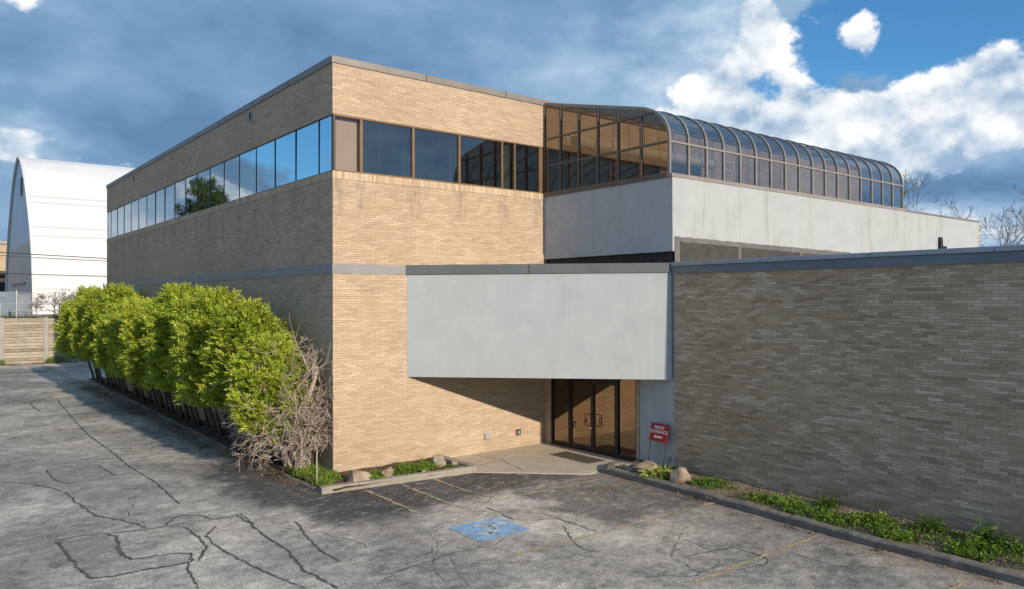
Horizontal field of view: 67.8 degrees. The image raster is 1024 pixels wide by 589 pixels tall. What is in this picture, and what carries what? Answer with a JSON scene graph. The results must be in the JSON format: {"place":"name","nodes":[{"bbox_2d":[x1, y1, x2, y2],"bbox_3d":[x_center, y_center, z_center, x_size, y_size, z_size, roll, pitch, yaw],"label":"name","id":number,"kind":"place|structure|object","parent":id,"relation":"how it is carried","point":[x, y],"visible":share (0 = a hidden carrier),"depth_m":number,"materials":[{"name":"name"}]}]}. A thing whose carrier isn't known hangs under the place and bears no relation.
{"place":"outdoors","nodes":[
{"label":"outdoors","id":0,"kind":"place"},
{"bbox_2d":[0,241,6,291],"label":"tan warehouse","id":1,"kind":"structure","parent":0,"point":[3,245],"depth_m":120.11,"materials":[{"name":"brick"}]},
{"bbox_2d":[0,277,4,291],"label":"loading door","id":2,"kind":"structure","parent":1,"relation":"in","point":[2,279],"depth_m":120.04,"materials":[{"name":"metal"}]},
{"bbox_2d":[1,316,58,317],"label":"raised bank","id":3,"kind":"structure","parent":0,"point":[32,317],"depth_m":60.96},
{"bbox_2d":[1,314,57,316],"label":"bank weeds","id":4,"kind":"object","parent":3,"relation":"on","point":[31,315],"visible":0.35,"depth_m":61.15,"materials":[{"name":"green plant"}]},
{"bbox_2d":[0,290,75,317],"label":"chain link fence","id":5,"kind":"object","parent":3,"relation":"on","point":[16,305],"visible":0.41,"depth_m":60.93,"materials":[{"name":"grey metal"}]},
{"bbox_2d":[29,295,47,314],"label":"bare bush","id":6,"kind":"object","parent":3,"relation":"on","point":[37,302],"visible":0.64,"depth_m":64.25,"materials":[{"name":"brown plant"}]},
{"bbox_2d":[36,288,70,313],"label":"bare bush","id":7,"kind":"object","parent":3,"relation":"on","point":[55,300],"visible":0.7,"depth_m":64.65,"materials":[{"name":"brown plant"}]},
{"bbox_2d":[61,290,76,302],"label":"green bush","id":8,"kind":"object","parent":3,"relation":"on","point":[72,297],"visible":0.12,"depth_m":64.31,"materials":[{"name":"green plant"}]},
{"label":"utility pole","id":9,"kind":"object","parent":3,"relation":"on","visible":0},
{"bbox_2d":[0,252,106,258],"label":"overhead cable","id":10,"kind":"object","parent":9,"relation":"attached to","point":[52,255],"visible":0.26,"depth_m":62.51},
{"bbox_2d":[0,273,106,276],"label":"overhead cable","id":11,"kind":"object","parent":9,"relation":"attached to","point":[49,274],"visible":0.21,"depth_m":62.33,"materials":[{"name":"black rubber"}]},
{"bbox_2d":[0,255,106,261],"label":"overhead cable","id":12,"kind":"object","parent":9,"relation":"attached to","point":[49,258],"visible":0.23,"depth_m":62.33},
{"bbox_2d":[0,317,1023,588],"bbox_3d":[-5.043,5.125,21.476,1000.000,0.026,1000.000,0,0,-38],"label":"asphalt ground","id":13,"kind":"structure","parent":0,"point":[98,493],"depth_m":16.57,"materials":[{"name":"grey asphalt"}]},
{"bbox_2d":[3,359,79,365],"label":"wall foot litter","id":14,"kind":"object","parent":13,"relation":"on","point":[42,362],"depth_m":60.05,"materials":[{"name":"brown plant"}]},
{"bbox_2d":[0,317,91,364],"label":"retaining wall","id":15,"kind":"structure","parent":13,"relation":"on","point":[26,340],"depth_m":59.83,"materials":[{"name":"concrete"}]},
{"bbox_2d":[44,356,62,362],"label":"green bush","id":16,"kind":"object","parent":13,"relation":"on","point":[54,359],"visible":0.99,"depth_m":60.42,"materials":[{"name":"green plant"}]},
{"bbox_2d":[89,379,321,493],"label":"kerb","id":17,"kind":"structure","parent":13,"relation":"on","point":[289,476],"depth_m":25.82,"materials":[{"name":"concrete"}]},
{"bbox_2d":[90,377,463,489],"bbox_3d":[-13.936,5.128,34.744,4.480,0.083,35.840,0,0,-38],"label":"planting bed","id":18,"kind":"object","parent":13,"relation":"on","point":[229,441],"visible":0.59,"depth_m":24.50,"materials":[{"name":"soil"}]},
{"bbox_2d":[50,299,99,380],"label":"arborvitae tree","id":19,"kind":"object","parent":18,"relation":"on","point":[63,330],"visible":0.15,"depth_m":45.46,"materials":[{"name":"green plant"}]},
{"bbox_2d":[66,285,109,384],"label":"arborvitae tree","id":20,"kind":"object","parent":18,"relation":"on","point":[82,290],"visible":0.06,"depth_m":43.79,"materials":[{"name":"green plant"}]},
{"bbox_2d":[67,292,117,388],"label":"arborvitae tree","id":21,"kind":"object","parent":18,"relation":"on","point":[78,312],"visible":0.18,"depth_m":41.55,"materials":[{"name":"green plant"}]},
{"bbox_2d":[77,287,127,392],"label":"arborvitae tree","id":22,"kind":"object","parent":18,"relation":"on","point":[91,298],"visible":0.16,"depth_m":39.66,"materials":[{"name":"green plant"}]},
{"bbox_2d":[88,281,140,397],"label":"arborvitae tree","id":23,"kind":"object","parent":18,"relation":"on","point":[113,291],"visible":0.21,"depth_m":37.55,"materials":[{"name":"green plant"}]},
{"bbox_2d":[87,298,152,402],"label":"arborvitae tree","id":24,"kind":"object","parent":18,"relation":"on","point":[101,349],"visible":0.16,"depth_m":35.44,"materials":[{"name":"green plant"}]},
{"bbox_2d":[102,295,164,407],"bbox_3d":[-16.831,2.654,34.582,3.454,5.313,3.063,0,0,29],"label":"arborvitae tree","id":25,"kind":"object","parent":18,"relation":"on","point":[113,339],"visible":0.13,"depth_m":33.89,"materials":[{"name":"green plant"}]},
{"bbox_2d":[112,296,177,414],"bbox_3d":[-15.178,2.658,32.384,3.307,5.268,3.260,0,0,-38],"label":"arborvitae tree","id":26,"kind":"object","parent":18,"relation":"on","point":[127,314],"visible":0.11,"depth_m":31.63,"materials":[{"name":"green plant"}]},
{"bbox_2d":[116,303,189,420],"bbox_3d":[-14.068,2.801,30.925,3.466,4.969,3.694,0,0,-38],"label":"arborvitae tree","id":27,"kind":"object","parent":18,"relation":"on","point":[137,363],"visible":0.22,"depth_m":30.11,"materials":[{"name":"green plant"}]},
{"bbox_2d":[139,281,212,428],"bbox_3d":[-12.448,2.371,29.197,3.838,5.794,3.227,0,0,32],"label":"arborvitae tree","id":28,"kind":"object","parent":18,"relation":"on","point":[159,335],"visible":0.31,"depth_m":28.43,"materials":[{"name":"green plant"}]},
{"bbox_2d":[160,293,230,436],"bbox_3d":[-10.999,2.567,27.334,3.082,5.371,3.521,0,0,-38],"label":"arborvitae tree","id":29,"kind":"object","parent":18,"relation":"on","point":[177,309],"visible":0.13,"depth_m":26.75,"materials":[{"name":"green plant"}]},
{"bbox_2d":[168,285,256,446],"bbox_3d":[-9.729,2.452,25.621,3.679,5.577,3.232,0,0,31],"label":"arborvitae tree","id":30,"kind":"object","parent":18,"relation":"on","point":[193,323],"visible":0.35,"depth_m":24.82,"materials":[{"name":"green plant"}]},
{"bbox_2d":[192,297,297,458],"bbox_3d":[-7.942,2.643,23.465,3.343,5.159,3.313,0,0,-38],"label":"arborvitae tree","id":31,"kind":"object","parent":18,"relation":"on","point":[220,347],"visible":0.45,"depth_m":22.81,"materials":[{"name":"green plant"}]},
{"bbox_2d":[221,330,317,461],"bbox_3d":[-6.842,3.102,21.908,3.041,4.219,2.814,0,0,-38],"label":"arborvitae tree","id":32,"kind":"object","parent":18,"relation":"on","point":[246,356],"visible":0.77,"depth_m":21.20,"materials":[{"name":"green plant"}]},
{"bbox_2d":[211,316,341,470],"bbox_3d":[-7.091,3.001,21.909,2.523,4.938,5.434,0,0,-38],"label":"dead shrub","id":33,"kind":"object","parent":18,"relation":"on","point":[303,431],"visible":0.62,"depth_m":21.39,"materials":[{"name":"grey plant"}]},
{"bbox_2d":[316,451,316,485],"bbox_3d":[-5.169,4.641,20.180,0.028,0.981,0.052,0,0,-12],"label":"marker stake","id":34,"kind":"object","parent":18,"relation":"on","point":[316,468],"visible":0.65,"depth_m":20.17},
{"bbox_2d":[347,470,371,481],"bbox_3d":[-4.091,4.931,20.447,0.668,0.432,0.459,0,0,-33],"label":"boulder","id":35,"kind":"object","parent":18,"relation":"on","point":[355,475],"visible":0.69,"depth_m":20.33,"materials":[{"name":"stone"}]},
{"bbox_2d":[284,460,437,485],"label":"grass","id":36,"kind":"structure","parent":18,"relation":"on","point":[327,474],"depth_m":21.06,"materials":[{"name":"green plant"}]},
{"bbox_2d":[364,467,386,478],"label":"leafy weed","id":37,"kind":"object","parent":18,"relation":"on","point":[373,475],"visible":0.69,"depth_m":20.73,"materials":[{"name":"green plant"}]},
{"bbox_2d":[381,467,393,476],"bbox_3d":[-3.428,4.985,20.993,0.324,0.406,0.450,0,0,29],"label":"boulder","id":38,"kind":"object","parent":18,"relation":"on","point":[390,471],"visible":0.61,"depth_m":20.93,"materials":[{"name":"stone"}]},
{"bbox_2d":[388,463,417,475],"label":"leafy weed","id":39,"kind":"object","parent":18,"relation":"on","point":[402,470],"visible":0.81,"depth_m":21.33,"materials":[{"name":"green plant"}]},
{"bbox_2d":[396,461,425,472],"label":"leafy weed","id":40,"kind":"object","parent":18,"relation":"on","point":[414,466],"visible":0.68,"depth_m":21.73,"materials":[{"name":"green plant"}]},
{"bbox_2d":[415,461,434,471],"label":"leafy weed","id":41,"kind":"object","parent":18,"relation":"on","point":[428,464],"visible":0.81,"depth_m":21.79,"materials":[{"name":"green plant"}]},
{"bbox_2d":[416,458,440,467],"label":"leafy weed","id":42,"kind":"object","parent":18,"relation":"on","point":[438,466],"visible":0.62,"depth_m":22.07,"materials":[{"name":"green plant"}]},
{"bbox_2d":[431,455,445,466],"bbox_3d":[-2.167,4.911,22.390,0.420,0.403,0.391,0,0,-23],"label":"boulder","id":43,"kind":"object","parent":18,"relation":"on","point":[439,460],"visible":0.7,"depth_m":22.26,"materials":[{"name":"grey stone"}]},
{"bbox_2d":[444,463,458,468],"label":"leafy weed","id":44,"kind":"object","parent":18,"relation":"on","point":[447,465],"visible":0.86,"depth_m":22.19,"materials":[{"name":"green plant"}]},
{"bbox_2d":[319,455,476,493],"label":"kerb","id":45,"kind":"structure","parent":13,"relation":"on","point":[467,468],"depth_m":20.82,"materials":[{"name":"concrete"}]},
{"bbox_2d":[452,443,631,474],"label":"concrete walk","id":46,"kind":"structure","parent":13,"relation":"on","point":[535,459],"depth_m":23.33,"materials":[{"name":"beige concrete"}]},
{"bbox_2d":[550,451,604,463],"bbox_3d":[2.030,5.105,23.890,0.720,0.012,1.780,0,0,-38],"label":"door mat","id":47,"kind":"object","parent":46,"relation":"on","point":[577,457],"depth_m":23.83,"materials":[{"name":"brown rubber"}]},
{"bbox_2d":[76,381,1023,568],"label":"leaf litter","id":48,"kind":"object","parent":13,"relation":"on","point":[191,434],"visible":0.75,"depth_m":28.24,"materials":[{"name":"brown plant"}]},
{"bbox_2d":[106,55,1023,542],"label":"office building","id":49,"kind":"structure","parent":13,"relation":"on","point":[446,267],"depth_m":22.59,"materials":[{"name":"beige brick"}]},
{"bbox_2d":[107,211,110,238],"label":"window","id":50,"kind":"structure","parent":49,"relation":"in","point":[108,213],"depth_m":45.49,"materials":[{"name":"blue glass"}]},
{"bbox_2d":[111,209,116,237],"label":"window","id":51,"kind":"structure","parent":49,"relation":"in","point":[114,212],"depth_m":44.34,"materials":[{"name":"blue glass"}]},
{"bbox_2d":[117,205,123,235],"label":"window","id":52,"kind":"structure","parent":49,"relation":"in","point":[120,211],"depth_m":43.07,"materials":[{"name":"blue glass"}]},
{"bbox_2d":[124,202,130,233],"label":"window","id":53,"kind":"structure","parent":49,"relation":"in","point":[127,208],"depth_m":41.72,"materials":[{"name":"blue glass"}]},
{"bbox_2d":[131,199,137,231],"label":"window","id":54,"kind":"structure","parent":49,"relation":"in","point":[134,205],"depth_m":40.43,"materials":[{"name":"blue glass"}]},
{"bbox_2d":[138,195,146,229],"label":"window","id":55,"kind":"structure","parent":49,"relation":"in","point":[142,202],"depth_m":39.06,"materials":[{"name":"glass"}]},
{"bbox_2d":[147,192,154,226],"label":"window","id":56,"kind":"structure","parent":49,"relation":"in","point":[151,197],"depth_m":37.64,"materials":[{"name":"blue glass"}]},
{"bbox_2d":[155,187,164,223],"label":"window","id":57,"kind":"structure","parent":49,"relation":"in","point":[160,194],"depth_m":36.30,"materials":[{"name":"blue glass"}]},
{"bbox_2d":[165,183,174,220],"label":"window","id":58,"kind":"structure","parent":49,"relation":"in","point":[169,190],"depth_m":34.92,"materials":[{"name":"glass"}]},
{"bbox_2d":[175,179,184,217],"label":"window","id":59,"kind":"structure","parent":49,"relation":"in","point":[180,185],"depth_m":33.64,"materials":[{"name":"blue glass"}]},
{"bbox_2d":[185,173,196,214],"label":"window","id":60,"kind":"structure","parent":49,"relation":"in","point":[190,182],"depth_m":32.35,"materials":[{"name":"blue glass"}]},
{"bbox_2d":[197,168,209,211],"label":"window","id":61,"kind":"structure","parent":49,"relation":"in","point":[203,177],"depth_m":31.02,"materials":[{"name":"glass"}]},
{"bbox_2d":[210,162,223,207],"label":"window","id":62,"kind":"structure","parent":49,"relation":"in","point":[217,171],"depth_m":29.63,"materials":[{"name":"blue glass"}]},
{"bbox_2d":[224,155,238,202],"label":"window","id":63,"kind":"structure","parent":49,"relation":"in","point":[231,166],"depth_m":28.35,"materials":[{"name":"blue glass"}]},
{"bbox_2d":[239,148,255,198],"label":"window","id":64,"kind":"structure","parent":49,"relation":"in","point":[247,160],"depth_m":27.02,"materials":[{"name":"blue glass"}]},
{"bbox_2d":[256,139,274,193],"bbox_3d":[-8.282,-4.286,25.674,0.076,1.607,1.705,0,0,-38],"label":"window","id":65,"kind":"structure","parent":49,"relation":"in","point":[265,153],"depth_m":25.66,"materials":[{"name":"blue glass"}]},
{"bbox_2d":[275,130,295,187],"bbox_3d":[-7.221,-4.297,24.339,0.076,1.607,1.705,0,0,-38],"label":"window","id":66,"kind":"structure","parent":49,"relation":"in","point":[285,173],"depth_m":24.32,"materials":[{"name":"blue glass"}]},
{"bbox_2d":[295,120,318,180],"bbox_3d":[-6.161,-4.307,23.004,0.076,1.607,1.705,0,0,-38],"label":"window","id":67,"kind":"structure","parent":49,"relation":"in","point":[306,137],"depth_m":22.98,"materials":[{"name":"blue glass"}]},
{"bbox_2d":[319,114,334,173],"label":"window","id":68,"kind":"structure","parent":49,"relation":"in","point":[324,123],"depth_m":22.00,"materials":[{"name":"blue glass"}]},
{"bbox_2d":[331,114,361,172],"bbox_3d":[-4.754,-4.317,21.889,0.880,1.607,0.130,0,0,-38],"label":"window","id":69,"kind":"structure","parent":49,"relation":"in","point":[335,115],"depth_m":21.98,"materials":[{"name":"brown metal"}]},
{"bbox_2d":[361,118,413,178],"bbox_3d":[-3.724,-4.316,22.707,1.750,1.607,0.130,0,0,-38],"label":"window","id":70,"kind":"structure","parent":49,"relation":"in","point":[387,149],"depth_m":22.69,"materials":[{"name":"blue glass"}]},
{"bbox_2d":[413,126,459,183],"bbox_3d":[-2.374,-4.313,23.780,1.700,1.607,0.130,0,0,-38],"label":"window","id":71,"kind":"structure","parent":49,"relation":"in","point":[436,152],"depth_m":23.78,"materials":[{"name":"blue glass"}]},
{"bbox_2d":[460,134,502,188],"bbox_3d":[-1.031,-4.311,24.847,1.730,1.607,0.130,0,0,-38],"label":"window","id":72,"kind":"structure","parent":49,"relation":"in","point":[481,159],"depth_m":24.85,"materials":[{"name":"glass"}]},
{"bbox_2d":[503,141,514,189],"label":"window","id":73,"kind":"structure","parent":49,"relation":"in","point":[508,147],"depth_m":25.56,"materials":[{"name":"black glass"}]},
{"bbox_2d":[515,143,539,192],"bbox_3d":[0.492,-4.308,26.057,1.100,1.607,0.130,0,0,-38],"label":"window","id":74,"kind":"structure","parent":49,"relation":"in","point":[527,157],"depth_m":26.06,"materials":[{"name":"black glass"}]},
{"bbox_2d":[570,379,591,451],"bbox_3d":[2.242,3.938,25.038,0.164,2.310,1.050,0,0,-38],"label":"door","id":75,"kind":"structure","parent":49,"relation":"in","point":[580,389],"depth_m":25.09,"materials":[{"name":"glass"}]},
{"bbox_2d":[592,380,615,456],"bbox_3d":[2.901,3.932,24.208,0.164,2.310,1.050,0,0,-38],"label":"door","id":76,"kind":"structure","parent":49,"relation":"in","point":[603,393],"depth_m":24.26,"materials":[{"name":"glass"}]},
{"bbox_2d":[588,485,621,492],"bbox_3d":[2.487,5.065,20.030,1.330,0.071,0.948,0,0,-38],"label":"leaf pile","id":77,"kind":"object","parent":13,"relation":"on","point":[607,488],"visible":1,"depth_m":19.99,"materials":[{"name":"brown plant"}]},
{"bbox_2d":[242,461,1003,583],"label":"gutter litter","id":78,"kind":"object","parent":13,"relation":"on","point":[787,526],"visible":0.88,"depth_m":16.62,"materials":[{"name":"brown plant"}]},
{"bbox_2d":[606,461,1023,585],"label":"kerb","id":79,"kind":"structure","parent":13,"relation":"on","point":[971,566],"depth_m":15.95,"materials":[{"name":"concrete"}]},
{"bbox_2d":[615,459,1023,572],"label":"planting bed","id":80,"kind":"object","parent":13,"relation":"on","point":[744,487],"visible":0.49,"depth_m":17.21,"materials":[{"name":"soil"}]},
{"bbox_2d":[622,463,634,470],"bbox_3d":[3.316,4.969,21.761,0.398,0.289,0.368,0,0,34],"label":"boulder","id":81,"kind":"object","parent":80,"relation":"on","point":[627,466],"visible":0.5,"depth_m":21.70,"materials":[{"name":"grey stone"}]},
{"bbox_2d":[632,460,657,473],"bbox_3d":[3.756,4.918,21.319,0.797,0.553,0.530,0,0,34],"label":"boulder","id":82,"kind":"object","parent":80,"relation":"on","point":[644,465],"visible":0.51,"depth_m":21.18,"materials":[{"name":"stone"}]},
{"bbox_2d":[638,463,672,479],"bbox_3d":[4.026,4.847,20.845,1.143,0.486,1.137,0,0,24],"label":"broad leaf plant","id":83,"kind":"object","parent":80,"relation":"on","point":[660,472],"visible":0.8,"depth_m":20.68,"materials":[{"name":"green plant"}]},
{"bbox_2d":[648,422,668,467],"bbox_3d":[4.234,4.419,22.117,0.290,1.323,0.649,0,0,-38],"label":"entrance sign","id":84,"kind":"object","parent":80,"relation":"on","point":[658,432],"visible":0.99,"depth_m":22.13,"materials":[{"name":"red metal"}]},
{"bbox_2d":[669,467,692,483],"bbox_3d":[4.538,4.874,20.228,0.633,0.611,0.558,0,0,-43],"label":"boulder","id":85,"kind":"object","parent":80,"relation":"on","point":[679,475],"visible":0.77,"depth_m":20.05,"materials":[{"name":"stone"}]},
{"bbox_2d":[689,474,714,485],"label":"leafy weed","id":86,"kind":"object","parent":80,"relation":"on","point":[696,479],"visible":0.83,"depth_m":19.91,"materials":[{"name":"green plant"}]},
{"bbox_2d":[711,477,727,485],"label":"leafy weed","id":87,"kind":"object","parent":80,"relation":"on","point":[716,480],"visible":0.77,"depth_m":19.96,"materials":[{"name":"green plant"}]},
{"bbox_2d":[722,486,738,490],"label":"leafy weed","id":88,"kind":"object","parent":80,"relation":"on","point":[733,487],"visible":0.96,"depth_m":19.48,"materials":[{"name":"green plant"}]},
{"bbox_2d":[746,489,775,504],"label":"leafy weed","id":89,"kind":"object","parent":80,"relation":"on","point":[765,497],"visible":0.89,"depth_m":18.36,"materials":[{"name":"green plant"}]},
{"bbox_2d":[768,491,805,507],"bbox_3d":[6.528,4.849,18.084,0.940,0.366,0.862,0,0,-29],"label":"leafy weed","id":90,"kind":"object","parent":80,"relation":"on","point":[780,500],"visible":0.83,"depth_m":18.02,"materials":[{"name":"green plant"}]},
{"bbox_2d":[781,501,805,514],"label":"leafy weed","id":91,"kind":"object","parent":80,"relation":"on","point":[787,505],"visible":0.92,"depth_m":17.44,"materials":[{"name":"green plant"}]},
{"bbox_2d":[816,492,839,508],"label":"leafy weed","id":92,"kind":"object","parent":80,"relation":"on","point":[833,504],"visible":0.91,"depth_m":17.73,"materials":[{"name":"green plant"}]},
{"bbox_2d":[810,507,849,525],"bbox_3d":[6.978,4.867,16.720,0.803,0.295,0.875,0,0,11],"label":"leafy weed","id":93,"kind":"object","parent":80,"relation":"on","point":[820,518],"visible":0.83,"depth_m":16.60,"materials":[{"name":"green plant"}]},
{"bbox_2d":[691,475,1023,568],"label":"ground cover","id":94,"kind":"object","parent":80,"relation":"on","point":[1014,549],"visible":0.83,"depth_m":15.85,"materials":[{"name":"green plant"}]},
{"bbox_2d":[847,510,897,528],"bbox_3d":[7.762,4.838,16.458,1.059,0.364,0.972,0,0,22],"label":"leafy weed","id":95,"kind":"object","parent":80,"relation":"on","point":[879,519],"visible":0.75,"depth_m":16.36,"materials":[{"name":"green plant"}]},
{"bbox_2d":[876,528,914,542],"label":"leafy weed","id":96,"kind":"object","parent":80,"relation":"on","point":[902,537],"visible":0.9,"depth_m":15.32,"materials":[{"name":"green plant"}]},
{"bbox_2d":[912,511,950,532],"bbox_3d":[8.795,4.766,15.983,0.695,0.486,0.659,0,0,-32],"label":"leafy weed","id":97,"kind":"object","parent":80,"relation":"on","point":[936,525],"visible":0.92,"depth_m":15.89,"materials":[{"name":"green plant"}]},
{"bbox_2d":[940,532,1000,562],"bbox_3d":[8.748,4.808,14.562,1.015,0.406,1.105,0,0,43],"label":"leafy weed","id":98,"kind":"object","parent":80,"relation":"on","point":[971,544],"visible":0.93,"depth_m":14.54,"materials":[{"name":"green plant"}]},
{"bbox_2d":[968,516,1021,549],"bbox_3d":[9.489,4.712,14.984,0.824,0.600,0.869,0,0,-40],"label":"leafy weed","id":99,"kind":"object","parent":80,"relation":"on","point":[988,534],"visible":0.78,"depth_m":14.94,"materials":[{"name":"green plant"}]},
{"bbox_2d":[830,159,931,211],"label":"bare tree","id":100,"kind":"object","parent":13,"relation":"on","point":[906,184],"visible":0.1,"depth_m":76.80,"materials":[{"name":"brown plant"}]},
{"bbox_2d":[894,169,1023,246],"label":"bare tree","id":101,"kind":"object","parent":13,"relation":"on","point":[1009,228],"visible":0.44,"depth_m":69.76,"materials":[{"name":"brown plant"}]},
{"bbox_2d":[0,0,1023,246],"label":"sky","id":102,"kind":"structure","parent":0,"point":[936,86],"materials":[{"name":"blue"}]},
{"label":"upper ground","id":103,"kind":"structure","parent":0,"visible":0},
{"bbox_2d":[0,292,30,316],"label":"sheet fence","id":104,"kind":"object","parent":103,"relation":"on","point":[8,298],"visible":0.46,"depth_m":63.81,"materials":[{"name":"white metal"}]},
{"bbox_2d":[5,156,134,314],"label":"fabric hall","id":105,"kind":"structure","parent":103,"relation":"on","point":[58,208],"depth_m":83.08,"materials":[{"name":"fabric"}]}
]}

